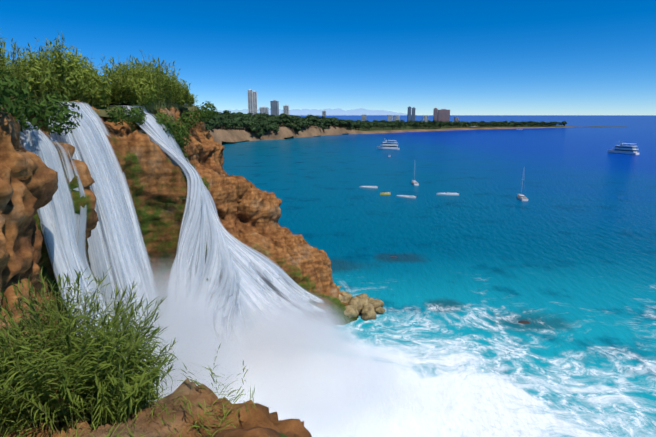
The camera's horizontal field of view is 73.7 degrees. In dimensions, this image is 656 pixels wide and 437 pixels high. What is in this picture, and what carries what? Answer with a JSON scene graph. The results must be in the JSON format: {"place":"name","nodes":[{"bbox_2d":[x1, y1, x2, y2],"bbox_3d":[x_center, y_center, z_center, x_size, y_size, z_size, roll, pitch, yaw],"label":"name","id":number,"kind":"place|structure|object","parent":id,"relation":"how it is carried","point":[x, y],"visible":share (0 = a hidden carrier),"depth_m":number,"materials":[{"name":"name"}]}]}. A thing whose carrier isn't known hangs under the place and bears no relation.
{"place":"outdoors","nodes":[
{"label":"outdoors","id":0,"kind":"place"},
{"bbox_2d":[14,102,197,116],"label":"plateau ground","id":1,"kind":"structure","parent":0,"point":[103,112],"depth_m":67.20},
{"bbox_2d":[0,37,60,105],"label":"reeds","id":2,"kind":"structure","parent":1,"relation":"on","point":[13,73],"depth_m":49.38,"materials":[{"name":"green plant"}]},
{"bbox_2d":[6,31,123,108],"bbox_3d":[-43.147,-23.094,69.466,18.271,11.621,22.613,0,13,2],"label":"bush","id":3,"kind":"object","parent":1,"relation":"on","point":[55,49],"depth_m":62.52,"materials":[{"name":"green plant"}]},
{"bbox_2d":[0,38,188,108],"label":"bushes","id":4,"kind":"object","parent":1,"relation":"on","point":[75,63],"visible":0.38,"depth_m":62.85,"materials":[{"name":"green plant"}]},
{"bbox_2d":[98,50,197,110],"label":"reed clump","id":5,"kind":"object","parent":1,"relation":"on","point":[163,96],"visible":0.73,"depth_m":76.34,"materials":[{"name":"green plant"}]},
{"bbox_2d":[0,379,311,436],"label":"ledge rock","id":6,"kind":"object","parent":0,"point":[260,415],"visible":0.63,"depth_m":11.34,"materials":[{"name":"brown stone"}]},
{"bbox_2d":[0,266,177,436],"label":"bush","id":7,"kind":"object","parent":6,"relation":"on","point":[96,366],"visible":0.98,"depth_m":10.88,"materials":[{"name":"green plant"}]},
{"bbox_2d":[0,344,255,436],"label":"grass tufts","id":8,"kind":"object","parent":6,"relation":"on","point":[164,404],"visible":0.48,"depth_m":10.86,"materials":[{"name":"green plant"}]},
{"bbox_2d":[205,425,287,436],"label":"foreground rock","id":9,"kind":"object","parent":6,"relation":"on","point":[232,431],"visible":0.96,"depth_m":9.98,"materials":[{"name":"brown stone"}]},
{"bbox_2d":[0,96,382,408],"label":"cliff rock","id":10,"kind":"object","parent":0,"point":[248,212],"visible":0.42,"depth_m":69.02,"materials":[{"name":"brown stone"}]},
{"bbox_2d":[18,119,130,375],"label":"waterfall","id":11,"kind":"object","parent":10,"relation":"on","point":[62,225],"visible":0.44,"depth_m":47.74,"materials":[{"name":"liquid"}]},
{"bbox_2d":[38,102,173,400],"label":"waterfall","id":12,"kind":"object","parent":10,"relation":"on","point":[116,248],"visible":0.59,"depth_m":60.01,"materials":[{"name":"liquid"}]},
{"bbox_2d":[0,68,217,190],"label":"shrubs","id":13,"kind":"object","parent":10,"relation":"on","point":[18,112],"visible":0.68,"depth_m":48.80,"materials":[{"name":"green plant"}]},
{"bbox_2d":[113,104,334,367],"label":"waterfall","id":14,"kind":"object","parent":10,"relation":"on","point":[252,311],"visible":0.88,"depth_m":74.56,"materials":[{"name":"liquid"}]},
{"bbox_2d":[206,108,406,114],"bbox_3d":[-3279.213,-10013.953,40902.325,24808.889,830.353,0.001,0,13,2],"label":"mountain range","id":15,"kind":"structure","parent":0,"point":[360,111],"depth_m":40816.35,"materials":[{"name":"blue"}]},
{"bbox_2d":[0,0,655,114],"label":"sky","id":16,"kind":"structure","parent":0,"point":[461,57],"materials":[{"name":"blue"}]},
{"bbox_2d":[173,115,655,436],"bbox_3d":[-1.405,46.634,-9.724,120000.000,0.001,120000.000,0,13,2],"label":"sea","id":17,"kind":"structure","parent":0,"point":[562,260],"depth_m":118.56,"materials":[{"name":"liquid"}]},
{"bbox_2d":[339,294,350,302],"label":"rock","id":18,"kind":"object","parent":17,"relation":"in","point":[345,298],"visible":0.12,"depth_m":98.80,"materials":[{"name":"beige stone"}]},
{"bbox_2d":[340,291,352,297],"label":"rock","id":19,"kind":"object","parent":17,"relation":"in","point":[345,293],"visible":0.13,"depth_m":102.52,"materials":[{"name":"beige stone"}]},
{"bbox_2d":[344,305,358,317],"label":"rock","id":20,"kind":"object","parent":17,"relation":"in","point":[350,311],"visible":0.7,"depth_m":94.27,"materials":[{"name":"beige stone"}]},
{"bbox_2d":[348,296,367,312],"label":"rock","id":21,"kind":"object","parent":17,"relation":"in","point":[357,303],"visible":0.43,"depth_m":98.03,"materials":[{"name":"beige stone"}]},
{"bbox_2d":[356,293,368,298],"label":"rock","id":22,"kind":"object","parent":17,"relation":"in","point":[363,295],"visible":0.38,"depth_m":101.61,"materials":[{"name":"beige stone"}]},
{"bbox_2d":[360,303,375,320],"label":"rock","id":23,"kind":"object","parent":17,"relation":"in","point":[367,312],"visible":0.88,"depth_m":95.08,"materials":[{"name":"beige stone"}]},
{"bbox_2d":[359,186,377,188],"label":"speedboat","id":24,"kind":"object","parent":17,"relation":"on","point":[375,187],"visible":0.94,"depth_m":264.61,"materials":[{"name":"white paint"}]},
{"bbox_2d":[368,298,383,309],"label":"rock","id":25,"kind":"object","parent":17,"relation":"in","point":[376,303],"visible":0.53,"depth_m":99.10,"materials":[{"name":"beige stone"}]},
{"bbox_2d":[375,307,384,313],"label":"rock","id":26,"kind":"object","parent":17,"relation":"in","point":[380,310],"visible":1,"depth_m":97.03,"materials":[{"name":"beige stone"}]},
{"bbox_2d":[380,192,390,194],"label":"boat","id":27,"kind":"object","parent":17,"relation":"on","point":[385,193],"visible":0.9,"depth_m":242.53,"materials":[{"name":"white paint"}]},
{"bbox_2d":[377,138,398,149],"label":"tour boat","id":28,"kind":"object","parent":17,"relation":"on","point":[390,145],"visible":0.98,"depth_m":558.40,"materials":[{"name":"white paint"}]},
{"bbox_2d":[396,195,415,198],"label":"speedboat","id":29,"kind":"object","parent":17,"relation":"on","point":[405,196],"visible":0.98,"depth_m":233.43,"materials":[{"name":"white paint"}]},
{"bbox_2d":[412,166,418,184],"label":"sailboat","id":30,"kind":"object","parent":17,"relation":"on","point":[415,182],"visible":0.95,"depth_m":278.54,"materials":[{"name":"white paint"}]},
{"bbox_2d":[437,192,459,194],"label":"speedboat","id":31,"kind":"object","parent":17,"relation":"on","point":[445,193],"visible":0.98,"depth_m":241.17,"materials":[{"name":"white paint"}]},
{"bbox_2d":[517,172,527,200],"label":"sailboat","id":32,"kind":"object","parent":17,"relation":"in","point":[522,197],"visible":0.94,"depth_m":229.22,"materials":[{"name":"white paint"}]},
{"bbox_2d":[518,320,530,323],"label":"awash rock","id":33,"kind":"object","parent":17,"relation":"in","point":[524,322],"visible":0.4,"depth_m":93.29,"materials":[{"name":"brown"}]},
{"bbox_2d":[608,141,638,154],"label":"tour boat","id":34,"kind":"object","parent":17,"relation":"in","point":[626,149],"visible":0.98,"depth_m":496.23,"materials":[{"name":"white paint"}]},
{"bbox_2d":[209,124,626,144],"bbox_3d":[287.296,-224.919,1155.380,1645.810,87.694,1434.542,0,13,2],"label":"coast ground","id":35,"kind":"structure","parent":0,"point":[225,136],"depth_m":900.01,"materials":[{"name":"beige stone"}]},
{"bbox_2d":[216,116,225,129],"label":"tree","id":36,"kind":"object","parent":35,"relation":"on","point":[221,118],"visible":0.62,"depth_m":674.38,"materials":[{"name":"green plant"}]},
{"bbox_2d":[247,89,252,112],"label":"white tower","id":37,"kind":"structure","parent":35,"relation":"on","point":[250,101],"depth_m":1215.27,"materials":[{"name":"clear glass"}]},
{"bbox_2d":[252,91,256,113],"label":"white tower","id":38,"kind":"structure","parent":35,"relation":"on","point":[254,93],"depth_m":1226.35,"materials":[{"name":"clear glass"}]},
{"bbox_2d":[249,124,260,133],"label":"tree","id":39,"kind":"object","parent":35,"relation":"on","point":[257,127],"visible":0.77,"depth_m":752.01,"materials":[{"name":"green plant"}]},
{"bbox_2d":[259,106,267,113],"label":"block","id":40,"kind":"structure","parent":35,"relation":"on","point":[263,109],"depth_m":1267.62,"materials":[{"name":"grey glass"}]},
{"bbox_2d":[270,100,278,115],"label":"grey tower","id":41,"kind":"structure","parent":35,"relation":"on","point":[274,104],"depth_m":1266.36,"materials":[{"name":"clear glass"}]},
{"bbox_2d":[283,105,288,114],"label":"white block","id":42,"kind":"structure","parent":35,"relation":"on","point":[285,109],"depth_m":1315.19,"materials":[{"name":"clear glass"}]},
{"bbox_2d":[387,115,392,121],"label":"town block","id":43,"kind":"structure","parent":35,"relation":"on","point":[389,118],"depth_m":1651.26,"materials":[{"name":"beige concrete"}]},
{"bbox_2d":[407,106,410,120],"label":"blue tower","id":44,"kind":"structure","parent":35,"relation":"on","point":[409,114],"depth_m":1666.16,"materials":[{"name":"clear glass"}]},
{"bbox_2d":[411,107,415,121],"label":"blue tower","id":45,"kind":"structure","parent":35,"relation":"on","point":[413,115],"depth_m":1665.70,"materials":[{"name":"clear glass"}]},
{"bbox_2d":[423,115,427,121],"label":"town block","id":46,"kind":"structure","parent":35,"relation":"on","point":[425,118],"depth_m":1648.43,"materials":[{"name":"beige concrete"}]},
{"bbox_2d":[433,108,437,120],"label":"high-rise building","id":47,"kind":"structure","parent":35,"relation":"on","point":[435,113],"depth_m":1702.08,"materials":[{"name":"concrete"}]},
{"bbox_2d":[437,109,449,121],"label":"pink hotel","id":48,"kind":"object","parent":35,"relation":"on","point":[443,115],"visible":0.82,"depth_m":1702.26,"materials":[{"name":"concrete"}]}
]}

